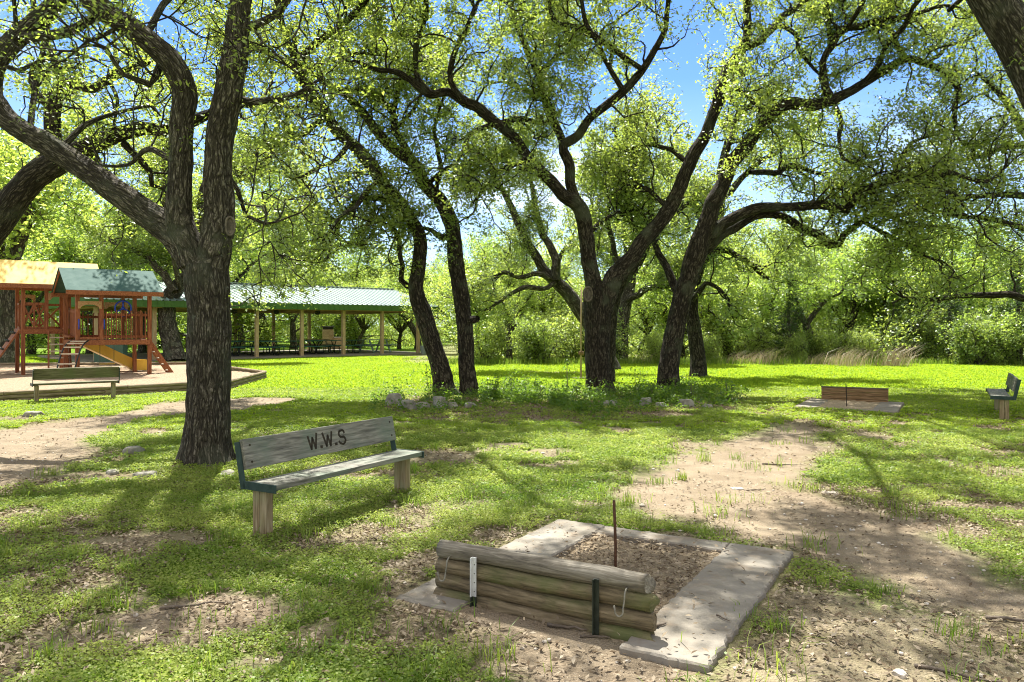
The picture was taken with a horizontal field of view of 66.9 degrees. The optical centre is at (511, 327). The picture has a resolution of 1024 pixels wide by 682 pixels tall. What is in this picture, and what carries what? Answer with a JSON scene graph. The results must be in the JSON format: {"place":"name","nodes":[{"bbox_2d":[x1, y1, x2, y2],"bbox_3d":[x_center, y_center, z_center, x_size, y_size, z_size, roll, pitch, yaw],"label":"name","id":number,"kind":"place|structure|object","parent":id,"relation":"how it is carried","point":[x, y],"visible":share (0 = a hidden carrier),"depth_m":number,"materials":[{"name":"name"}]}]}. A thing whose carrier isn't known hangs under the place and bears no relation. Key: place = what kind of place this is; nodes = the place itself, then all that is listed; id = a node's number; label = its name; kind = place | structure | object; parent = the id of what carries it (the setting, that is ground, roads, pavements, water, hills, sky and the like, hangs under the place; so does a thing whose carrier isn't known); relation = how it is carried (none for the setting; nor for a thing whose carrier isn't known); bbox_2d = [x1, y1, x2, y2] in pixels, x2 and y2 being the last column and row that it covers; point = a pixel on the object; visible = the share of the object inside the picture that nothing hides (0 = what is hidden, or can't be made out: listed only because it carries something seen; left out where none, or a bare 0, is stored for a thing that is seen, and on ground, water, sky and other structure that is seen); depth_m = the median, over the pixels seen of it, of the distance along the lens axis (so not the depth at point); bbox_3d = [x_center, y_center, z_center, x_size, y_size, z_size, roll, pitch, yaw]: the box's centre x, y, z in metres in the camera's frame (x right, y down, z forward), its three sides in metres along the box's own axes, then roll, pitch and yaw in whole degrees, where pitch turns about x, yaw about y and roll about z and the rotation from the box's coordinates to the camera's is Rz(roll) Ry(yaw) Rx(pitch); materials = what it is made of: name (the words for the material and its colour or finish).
{"place":"outdoors","nodes":[
{"label":"outdoors","id":0,"kind":"place"},
{"bbox_2d":[0,397,295,487],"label":"path","id":1,"kind":"structure","parent":0,"point":[24,467],"depth_m":10.92,"materials":[{"name":"soil"}]},
{"bbox_2d":[0,330,1023,681],"bbox_3d":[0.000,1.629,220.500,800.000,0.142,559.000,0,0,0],"label":"ground","id":2,"kind":"structure","parent":0,"point":[606,646],"depth_m":4.27,"materials":[{"name":"soil"}]},
{"bbox_2d":[10,215,51,353],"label":"oak tree","id":3,"kind":"object","parent":2,"relation":"on","point":[26,252],"visible":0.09,"depth_m":46.24,"materials":[{"name":"green plant"}]},
{"bbox_2d":[0,94,117,362],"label":"oak tree","id":4,"kind":"object","parent":2,"relation":"on","point":[19,236],"visible":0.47,"depth_m":31.89,"materials":[{"name":"green plant"}]},
{"bbox_2d":[2,134,125,343],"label":"oak tree","id":5,"kind":"object","parent":2,"relation":"on","point":[24,155],"visible":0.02,"depth_m":69.83,"materials":[{"name":"green plant"}]},
{"bbox_2d":[5,208,124,353],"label":"oak tree","id":6,"kind":"object","parent":2,"relation":"on","point":[38,298],"visible":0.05,"depth_m":46.58,"materials":[{"name":"green plant"}]},
{"bbox_2d":[30,366,119,400],"bbox_3d":[-9.408,1.381,16.725,1.648,1.038,0.449,0,0,-38],"label":"park bench","id":7,"kind":"object","parent":2,"relation":"on","point":[69,373],"visible":0.79,"depth_m":16.59,"materials":[{"name":"green paint"}]},
{"bbox_2d":[20,218,131,353],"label":"oak tree","id":8,"kind":"object","parent":2,"relation":"on","point":[87,351],"visible":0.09,"depth_m":45.36,"materials":[{"name":"green plant"}]},
{"bbox_2d":[0,362,185,365],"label":"timber edging","id":9,"kind":"object","parent":2,"relation":"on","point":[83,363],"visible":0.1,"depth_m":29.94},
{"bbox_2d":[0,382,186,401],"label":"timber edging","id":10,"kind":"object","parent":2,"relation":"on","point":[28,395],"visible":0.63,"depth_m":17.61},
{"bbox_2d":[38,220,161,338],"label":"oak tree","id":11,"kind":"object","parent":2,"relation":"on","point":[84,312],"visible":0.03,"depth_m":45.29,"materials":[{"name":"green plant"}]},
{"bbox_2d":[94,345,127,361],"bbox_3d":[-17.334,1.077,33.500,1.400,1.055,0.950,0,0,-12],"label":"utility cabinet","id":12,"kind":"object","parent":2,"relation":"on","point":[122,349],"depth_m":33.20,"materials":[{"name":"metal"}]},
{"bbox_2d":[0,365,253,390],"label":"mulch bed","id":13,"kind":"object","parent":2,"relation":"on","point":[11,379],"visible":0.52,"depth_m":22.24,"materials":[{"name":"sand"}]},
{"bbox_2d":[0,259,172,374],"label":"playset","id":14,"kind":"object","parent":13,"relation":"on","point":[64,282],"visible":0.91,"depth_m":24.24,"materials":[{"name":"wood"},{"name":"canvas"},{"name":"plastic"}]},
{"bbox_2d":[37,180,242,352],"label":"oak tree","id":15,"kind":"object","parent":2,"relation":"on","point":[142,348],"visible":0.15,"depth_m":44.61,"materials":[{"name":"green plant"}]},
{"bbox_2d":[0,0,285,246],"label":"oak tree","id":16,"kind":"object","parent":2,"relation":"on","point":[25,185],"visible":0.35,"depth_m":11.37,"materials":[{"name":"green plant"}]},
{"bbox_2d":[3,45,320,360],"bbox_3d":[-15.104,-4.091,32.852,11.910,12.481,15.682,0,0,0],"label":"oak tree","id":17,"kind":"object","parent":2,"relation":"on","point":[147,248],"visible":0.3,"depth_m":36.10,"materials":[{"name":"green plant"}]},
{"bbox_2d":[68,129,297,352],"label":"oak tree","id":18,"kind":"object","parent":2,"relation":"on","point":[235,279],"visible":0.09,"depth_m":47.58,"materials":[{"name":"green plant"}]},
{"bbox_2d":[105,174,296,330],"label":"oak tree","id":19,"kind":"object","parent":2,"relation":"on","point":[259,241],"visible":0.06,"depth_m":67.31,"materials":[{"name":"green plant"}]},
{"bbox_2d":[0,0,432,466],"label":"oak tree","id":20,"kind":"object","parent":2,"relation":"on","point":[202,258],"visible":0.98,"depth_m":8.81,"materials":[{"name":"green plant"}]},
{"bbox_2d":[37,279,438,361],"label":"pavilion","id":21,"kind":"structure","parent":2,"relation":"on","point":[343,301],"depth_m":42.56,"materials":[{"name":"pale green metal"},{"name":"wood"}]},
{"bbox_2d":[231,371,266,387],"bbox_3d":[-7.500,1.482,22.097,0.092,0.254,4.213,0,0,-5],"label":"timber edging","id":22,"kind":"object","parent":2,"relation":"on","point":[243,380],"visible":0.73,"depth_m":21.86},
{"bbox_2d":[152,160,359,344],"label":"oak tree","id":23,"kind":"object","parent":2,"relation":"on","point":[195,178],"visible":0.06,"depth_m":69.03,"materials":[{"name":"green plant"}]},
{"bbox_2d":[230,250,293,348],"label":"oak tree","id":24,"kind":"object","parent":2,"relation":"on","point":[247,331],"visible":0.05,"depth_m":55.76,"materials":[{"name":"green plant"}]},
{"bbox_2d":[252,259,334,348],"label":"oak tree","id":25,"kind":"object","parent":2,"relation":"on","point":[293,329],"visible":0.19,"depth_m":56.74,"materials":[{"name":"green plant"}]},
{"bbox_2d":[150,0,461,395],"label":"oak tree","id":26,"kind":"object","parent":2,"relation":"on","point":[430,337],"visible":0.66,"depth_m":17.38,"materials":[{"name":"green plant"}]},
{"bbox_2d":[246,225,365,344],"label":"oak tree","id":27,"kind":"object","parent":2,"relation":"on","point":[279,318],"visible":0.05,"depth_m":71.61,"materials":[{"name":"green plant"}]},
{"bbox_2d":[289,314,352,343],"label":"shrub","id":28,"kind":"object","parent":2,"relation":"on","point":[318,328],"visible":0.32,"depth_m":58.92,"materials":[{"name":"green plant"}]},
{"bbox_2d":[234,416,423,537],"bbox_3d":[-1.490,1.381,6.670,0.449,1.038,1.848,0,0,30],"label":"park bench","id":29,"kind":"object","parent":2,"relation":"on","point":[257,452],"visible":0.88,"depth_m":6.44,"materials":[{"name":"green paint"}]},
{"bbox_2d":[322,326,340,348],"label":"barbecue grill","id":30,"kind":"object","parent":2,"relation":"on","point":[327,332],"visible":0.66,"depth_m":53.18,"materials":[{"name":"brick"}]},
{"bbox_2d":[280,205,413,342],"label":"oak tree","id":31,"kind":"object","parent":2,"relation":"on","point":[359,258],"visible":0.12,"depth_m":70.20,"materials":[{"name":"green plant"}]},
{"bbox_2d":[332,314,372,347],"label":"shrub","id":32,"kind":"object","parent":2,"relation":"on","point":[353,324],"visible":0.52,"depth_m":60.39,"materials":[{"name":"green plant"}]},
{"bbox_2d":[309,261,414,347],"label":"oak tree","id":33,"kind":"object","parent":2,"relation":"on","point":[364,327],"visible":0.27,"depth_m":59.32,"materials":[{"name":"green plant"}]},
{"bbox_2d":[338,243,437,344],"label":"oak tree","id":34,"kind":"object","parent":2,"relation":"on","point":[371,274],"visible":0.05,"depth_m":72.36,"materials":[{"name":"green plant"}]},
{"bbox_2d":[351,256,442,349],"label":"oak tree","id":35,"kind":"object","parent":2,"relation":"on","point":[401,327],"visible":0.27,"depth_m":55.51,"materials":[{"name":"green plant"}]},
{"bbox_2d":[367,262,448,349],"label":"oak tree","id":36,"kind":"object","parent":2,"relation":"on","point":[411,325],"visible":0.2,"depth_m":54.28,"materials":[{"name":"green plant"}]},
{"bbox_2d":[260,0,569,395],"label":"oak tree","id":37,"kind":"object","parent":2,"relation":"on","point":[465,320],"visible":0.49,"depth_m":18.74,"materials":[{"name":"green plant"}]},
{"bbox_2d":[382,250,471,343],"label":"oak tree","id":38,"kind":"object","parent":2,"relation":"on","point":[431,266],"visible":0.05,"depth_m":68.83,"materials":[{"name":"green plant"}]},
{"bbox_2d":[413,261,479,352],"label":"oak tree","id":39,"kind":"object","parent":2,"relation":"on","point":[442,315],"visible":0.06,"depth_m":46.93,"materials":[{"name":"green plant"}]},
{"bbox_2d":[397,254,517,357],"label":"oak tree","id":40,"kind":"object","parent":2,"relation":"on","point":[435,317],"visible":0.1,"depth_m":39.84,"materials":[{"name":"green plant"}]},
{"bbox_2d":[447,309,515,361],"bbox_3d":[-1.272,0.528,34.103,2.700,3.298,3.817,0,0,22],"label":"shrub","id":41,"kind":"object","parent":2,"relation":"on","point":[489,348],"visible":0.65,"depth_m":33.86,"materials":[{"name":"green plant"}]},
{"bbox_2d":[432,222,580,354],"bbox_3d":[-0.513,-1.780,40.312,8.382,7.279,6.421,0,0,-40],"label":"oak tree","id":42,"kind":"object","parent":2,"relation":"on","point":[492,246],"visible":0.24,"depth_m":39.40,"materials":[{"name":"green plant"}]},
{"bbox_2d":[36,270,983,341],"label":"forest","id":43,"kind":"object","parent":2,"relation":"on","point":[382,278],"depth_m":83.08,"materials":[{"name":"green plant"}]},
{"bbox_2d":[0,386,1023,681],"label":"clover","id":44,"kind":"object","parent":2,"relation":"on","point":[118,490],"visible":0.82,"depth_m":7.27,"materials":[{"name":"green plant"}]},
{"bbox_2d":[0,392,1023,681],"bbox_3d":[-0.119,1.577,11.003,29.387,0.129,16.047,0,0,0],"label":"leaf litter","id":45,"kind":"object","parent":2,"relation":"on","point":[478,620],"visible":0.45,"depth_m":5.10,"materials":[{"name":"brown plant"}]},
{"bbox_2d":[0,422,1023,681],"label":"grass","id":46,"kind":"structure","parent":2,"relation":"on","point":[400,520],"depth_m":4.99,"materials":[{"name":"plant"}]},
{"bbox_2d":[0,429,1023,681],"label":"gravel","id":47,"kind":"structure","parent":2,"relation":"on","point":[680,531],"depth_m":5.46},
{"bbox_2d":[475,262,555,359],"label":"oak tree","id":48,"kind":"object","parent":2,"relation":"on","point":[528,300],"visible":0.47,"depth_m":36.35,"materials":[{"name":"green plant"}]},
{"bbox_2d":[428,101,636,369],"bbox_3d":[0.482,-3.425,29.372,7.540,10.697,5.467,0,0,-19],"label":"oak tree","id":49,"kind":"object","parent":2,"relation":"on","point":[559,285],"visible":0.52,"depth_m":28.93,"materials":[{"name":"green plant"}]},
{"bbox_2d":[469,227,597,352],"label":"oak tree","id":50,"kind":"object","parent":2,"relation":"on","point":[548,262],"visible":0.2,"depth_m":39.45,"materials":[{"name":"green plant"}]},
{"bbox_2d":[505,307,574,363],"bbox_3d":[1.126,0.768,33.612,3.282,3.341,2.304,0,0,17],"label":"shrub","id":51,"kind":"object","parent":2,"relation":"on","point":[537,332],"visible":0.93,"depth_m":33.47,"materials":[{"name":"green plant"}]},
{"bbox_2d":[528,304,584,362],"bbox_3d":[2.535,0.424,35.388,2.962,3.618,4.187,0,0,-40],"label":"shrub","id":52,"kind":"object","parent":2,"relation":"on","point":[574,345],"visible":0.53,"depth_m":34.85,"materials":[{"name":"green plant"}]},
{"bbox_2d":[364,369,753,425],"bbox_3d":[0.994,1.350,19.262,10.008,0.568,12.594,0,0,34],"label":"ground cover","id":53,"kind":"object","parent":2,"relation":"on","point":[557,398],"visible":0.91,"depth_m":16.60,"materials":[{"name":"green plant"}]},
{"bbox_2d":[396,519,792,674],"bbox_3d":[0.639,1.647,4.907,1.834,0.207,2.117,0,0,30],"label":"concrete surround","id":54,"kind":"object","parent":2,"relation":"on","point":[707,586],"visible":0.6,"depth_m":4.51,"materials":[{"name":"concrete"}]},
{"bbox_2d":[433,539,659,640],"bbox_3d":[0.130,1.444,4.194,1.371,0.411,0.168,0,0,30],"label":"log backstop","id":55,"kind":"object","parent":54,"relation":"on","point":[603,600],"visible":0.88,"depth_m":4.12},
{"bbox_2d":[558,534,719,642],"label":"pit sand","id":56,"kind":"structure","parent":54,"relation":"in","point":[681,558],"depth_m":5.29,"materials":[{"name":"sand"},{"name":"dry leaves"}]},
{"bbox_2d":[543,249,671,357],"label":"oak tree","id":57,"kind":"object","parent":2,"relation":"on","point":[579,283],"visible":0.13,"depth_m":38.77,"materials":[{"name":"green plant"}]},
{"bbox_2d":[571,307,643,360],"bbox_3d":[4.008,0.604,34.599,2.757,3.997,3.926,0,0,-30],"label":"shrub","id":58,"kind":"object","parent":2,"relation":"on","point":[618,345],"visible":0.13,"depth_m":33.90,"materials":[{"name":"green plant"}]},
{"bbox_2d":[294,0,938,393],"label":"oak tree","id":59,"kind":"object","parent":2,"relation":"on","point":[546,92],"visible":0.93,"depth_m":18.42,"materials":[{"name":"green plant"}]},
{"bbox_2d":[559,139,724,361],"bbox_3d":[5.578,-3.516,34.898,6.814,11.061,6.681,0,0,0],"label":"oak tree","id":60,"kind":"object","parent":2,"relation":"on","point":[659,284],"visible":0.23,"depth_m":34.86,"materials":[{"name":"green plant"}]},
{"bbox_2d":[608,254,675,356],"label":"oak tree","id":61,"kind":"object","parent":2,"relation":"on","point":[646,322],"visible":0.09,"depth_m":40.42,"materials":[{"name":"green plant"}]},
{"bbox_2d":[637,328,663,361],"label":"shrub","id":62,"kind":"object","parent":2,"relation":"on","point":[653,344],"visible":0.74,"depth_m":33.69,"materials":[{"name":"green plant"}]},
{"bbox_2d":[557,68,744,381],"bbox_3d":[4.260,-3.205,23.686,5.964,10.092,3.385,0,0,-23],"label":"oak tree","id":63,"kind":"object","parent":2,"relation":"on","point":[694,187],"visible":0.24,"depth_m":23.35,"materials":[{"name":"green plant"}]},
{"bbox_2d":[630,264,761,359],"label":"oak tree","id":64,"kind":"object","parent":2,"relation":"on","point":[665,310],"visible":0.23,"depth_m":36.95,"materials":[{"name":"green plant"}]},
{"bbox_2d":[687,331,723,360],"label":"shrub","id":65,"kind":"object","parent":2,"relation":"on","point":[709,342],"visible":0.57,"depth_m":33.68,"materials":[{"name":"green plant"}]},
{"bbox_2d":[660,241,774,354],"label":"oak tree","id":66,"kind":"object","parent":2,"relation":"on","point":[722,288],"visible":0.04,"depth_m":38.41,"materials":[{"name":"green plant"}]},
{"bbox_2d":[448,355,1023,365],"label":"rough grass","id":67,"kind":"structure","parent":2,"relation":"on","point":[930,360],"depth_m":33.00,"materials":[{"name":"plant"}]},
{"bbox_2d":[698,251,775,358],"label":"oak tree","id":68,"kind":"object","parent":2,"relation":"on","point":[709,306],"visible":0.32,"depth_m":35.77,"materials":[{"name":"green plant"}]},
{"bbox_2d":[700,308,780,359],"bbox_3d":[10.146,0.473,35.271,4.012,3.467,2.839,0,0,37],"label":"shrub","id":69,"kind":"object","parent":2,"relation":"on","point":[748,345],"visible":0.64,"depth_m":34.87,"materials":[{"name":"green plant"}]},
{"bbox_2d":[644,80,840,377],"bbox_3d":[7.766,-3.408,25.694,7.294,10.788,6.430,0,0,0],"label":"oak tree","id":70,"kind":"object","parent":2,"relation":"on","point":[698,364],"visible":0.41,"depth_m":25.09,"materials":[{"name":"green plant"}]},
{"bbox_2d":[474,331,1023,359],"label":"undergrowth","id":71,"kind":"object","parent":2,"relation":"on","point":[632,347],"visible":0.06,"depth_m":39.14,"materials":[{"name":"green plant"}]},
{"bbox_2d":[707,240,835,357],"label":"oak tree","id":72,"kind":"object","parent":2,"relation":"on","point":[767,305],"visible":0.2,"depth_m":38.06,"materials":[{"name":"green plant"}]},
{"bbox_2d":[736,265,832,357],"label":"oak tree","id":73,"kind":"object","parent":2,"relation":"on","point":[818,320],"visible":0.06,"depth_m":40.07,"materials":[{"name":"green plant"}]},
{"bbox_2d":[759,257,815,361],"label":"cedar tree","id":74,"kind":"object","parent":2,"relation":"on","point":[792,325],"visible":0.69,"depth_m":34.58,"materials":[{"name":"green plant"}]},
{"bbox_2d":[771,329,810,361],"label":"shrub","id":75,"kind":"object","parent":2,"relation":"on","point":[794,342],"visible":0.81,"depth_m":33.97,"materials":[{"name":"green plant"}]},
{"bbox_2d":[560,0,1023,389],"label":"oak tree","id":76,"kind":"object","parent":2,"relation":"on","point":[870,197],"visible":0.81,"depth_m":18.31,"materials":[{"name":"green plant"}]},
{"bbox_2d":[717,196,877,342],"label":"oak tree","id":77,"kind":"object","parent":2,"relation":"on","point":[759,239],"visible":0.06,"depth_m":46.66,"materials":[{"name":"green plant"}]},
{"bbox_2d":[589,423,1023,664],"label":"dirt clearing","id":78,"kind":"structure","parent":2,"relation":"on","point":[998,599],"depth_m":6.32,"materials":[{"name":"soil"}]},
{"bbox_2d":[914,663,1002,681],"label":"stick","id":79,"kind":"object","parent":78,"relation":"on","point":[922,666],"visible":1,"depth_m":3.63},
{"bbox_2d":[748,248,879,359],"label":"oak tree","id":80,"kind":"object","parent":2,"relation":"on","point":[825,300],"visible":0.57,"depth_m":35.76,"materials":[{"name":"green plant"}]},
{"bbox_2d":[799,325,850,359],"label":"shrub","id":81,"kind":"object","parent":2,"relation":"on","point":[819,344],"visible":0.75,"depth_m":35.53,"materials":[{"name":"green plant"}]},
{"bbox_2d":[779,222,905,355],"bbox_3d":[17.023,-1.789,39.783,6.686,7.299,8.067,0,0,7],"label":"oak tree","id":82,"kind":"object","parent":2,"relation":"on","point":[845,320],"visible":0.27,"depth_m":39.13,"materials":[{"name":"green plant"}]},
{"bbox_2d":[796,398,903,413],"bbox_3d":[6.790,1.647,15.555,1.834,0.207,2.118,0,0,30],"label":"concrete surround","id":83,"kind":"object","parent":2,"relation":"on","point":[892,407],"visible":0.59,"depth_m":15.33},
{"bbox_2d":[818,399,879,409],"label":"pit sand","id":84,"kind":"structure","parent":83,"relation":"on","point":[852,404],"depth_m":15.62,"materials":[{"name":"sand"}]},
{"bbox_2d":[823,346,879,366],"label":"dry grass clump","id":85,"kind":"object","parent":2,"relation":"on","point":[847,361],"visible":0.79,"depth_m":31.38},
{"bbox_2d":[821,386,888,401],"bbox_3d":[7.232,1.431,16.375,1.310,0.331,0.085,0,0,30],"label":"plank backstop","id":86,"kind":"object","parent":2,"relation":"on","point":[853,393],"visible":0.92,"depth_m":16.33},
{"bbox_2d":[839,326,892,361],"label":"shrub","id":87,"kind":"object","parent":2,"relation":"on","point":[869,339],"visible":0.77,"depth_m":34.43,"materials":[{"name":"green plant"}]},
{"bbox_2d":[799,225,966,359],"bbox_3d":[18.586,-1.836,40.069,8.837,7.802,8.895,0,0,1],"label":"oak tree","id":88,"kind":"object","parent":2,"relation":"on","point":[878,311],"visible":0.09,"depth_m":39.11,"materials":[{"name":"green plant"}]},
{"bbox_2d":[867,342,927,365],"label":"dry grass clump","id":89,"kind":"object","parent":2,"relation":"on","point":[892,362],"visible":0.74,"depth_m":31.44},
{"bbox_2d":[884,270,936,358],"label":"cedar tree","id":90,"kind":"object","parent":2,"relation":"on","point":[910,305],"visible":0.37,"depth_m":35.85,"materials":[{"name":"green plant"}]},
{"bbox_2d":[878,301,951,359],"bbox_3d":[18.785,0.412,35.679,4.230,3.655,2.993,0,0,-21],"label":"shrub","id":91,"kind":"object","parent":2,"relation":"on","point":[931,318],"visible":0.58,"depth_m":35.35,"materials":[{"name":"green plant"}]},
{"bbox_2d":[843,219,1023,362],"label":"oak tree","id":92,"kind":"object","parent":2,"relation":"on","point":[961,301],"visible":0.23,"depth_m":36.31,"materials":[{"name":"green plant"}]},
{"bbox_2d":[851,237,1023,357],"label":"oak tree","id":93,"kind":"object","parent":2,"relation":"on","point":[984,300],"visible":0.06,"depth_m":38.31,"materials":[{"name":"green plant"}]},
{"bbox_2d":[922,279,969,360],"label":"cedar tree","id":94,"kind":"object","parent":2,"relation":"on","point":[948,318],"visible":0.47,"depth_m":34.00,"materials":[{"name":"green plant"}]},
{"bbox_2d":[934,317,993,363],"bbox_3d":[19.586,0.855,33.355,2.064,2.992,2.940,0,0,5],"label":"shrub","id":95,"kind":"object","parent":2,"relation":"on","point":[966,336],"visible":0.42,"depth_m":32.83,"materials":[{"name":"green plant"}]},
{"bbox_2d":[935,305,1023,364],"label":"shrub","id":96,"kind":"object","parent":2,"relation":"on","point":[967,355],"visible":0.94,"depth_m":32.23,"materials":[{"name":"green plant"}]},
{"bbox_2d":[939,299,1023,364],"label":"shrub","id":97,"kind":"object","parent":2,"relation":"on","point":[1015,355],"visible":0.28,"depth_m":33.03,"materials":[{"name":"green plant"}]},
{"bbox_2d":[953,257,1023,339],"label":"oak tree","id":98,"kind":"object","parent":2,"relation":"on","point":[990,289],"visible":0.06,"depth_m":39.54,"materials":[{"name":"green plant"}]},
{"bbox_2d":[965,0,1023,108],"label":"oak tree","id":99,"kind":"object","parent":2,"relation":"on","point":[1001,22],"visible":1,"depth_m":7.90,"materials":[{"name":"brown plant"}]},
{"bbox_2d":[986,373,1020,419],"bbox_3d":[8.882,1.381,14.038,0.449,1.038,1.848,0,0,29],"label":"park bench","id":100,"kind":"object","parent":2,"relation":"on","point":[1001,397],"visible":0.89,"depth_m":13.30,"materials":[{"name":"green paint"}]},
{"bbox_2d":[989,243,1023,363],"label":"cedar tree","id":101,"kind":"object","parent":2,"relation":"on","point":[1019,289],"visible":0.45,"depth_m":32.95,"materials":[{"name":"green plant"}]},
{"bbox_2d":[0,355,1023,431],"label":"lawn grass","id":102,"kind":"structure","parent":0,"point":[384,366],"depth_m":23.02,"materials":[{"name":"plant"}]},
{"bbox_2d":[850,16,1023,361],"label":"oak tree","id":103,"kind":"object","parent":102,"relation":"on","point":[1016,194],"visible":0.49,"depth_m":19.14,"materials":[{"name":"green plant"}]},
{"bbox_2d":[0,0,1023,329],"label":"sky","id":104,"kind":"structure","parent":0,"point":[691,46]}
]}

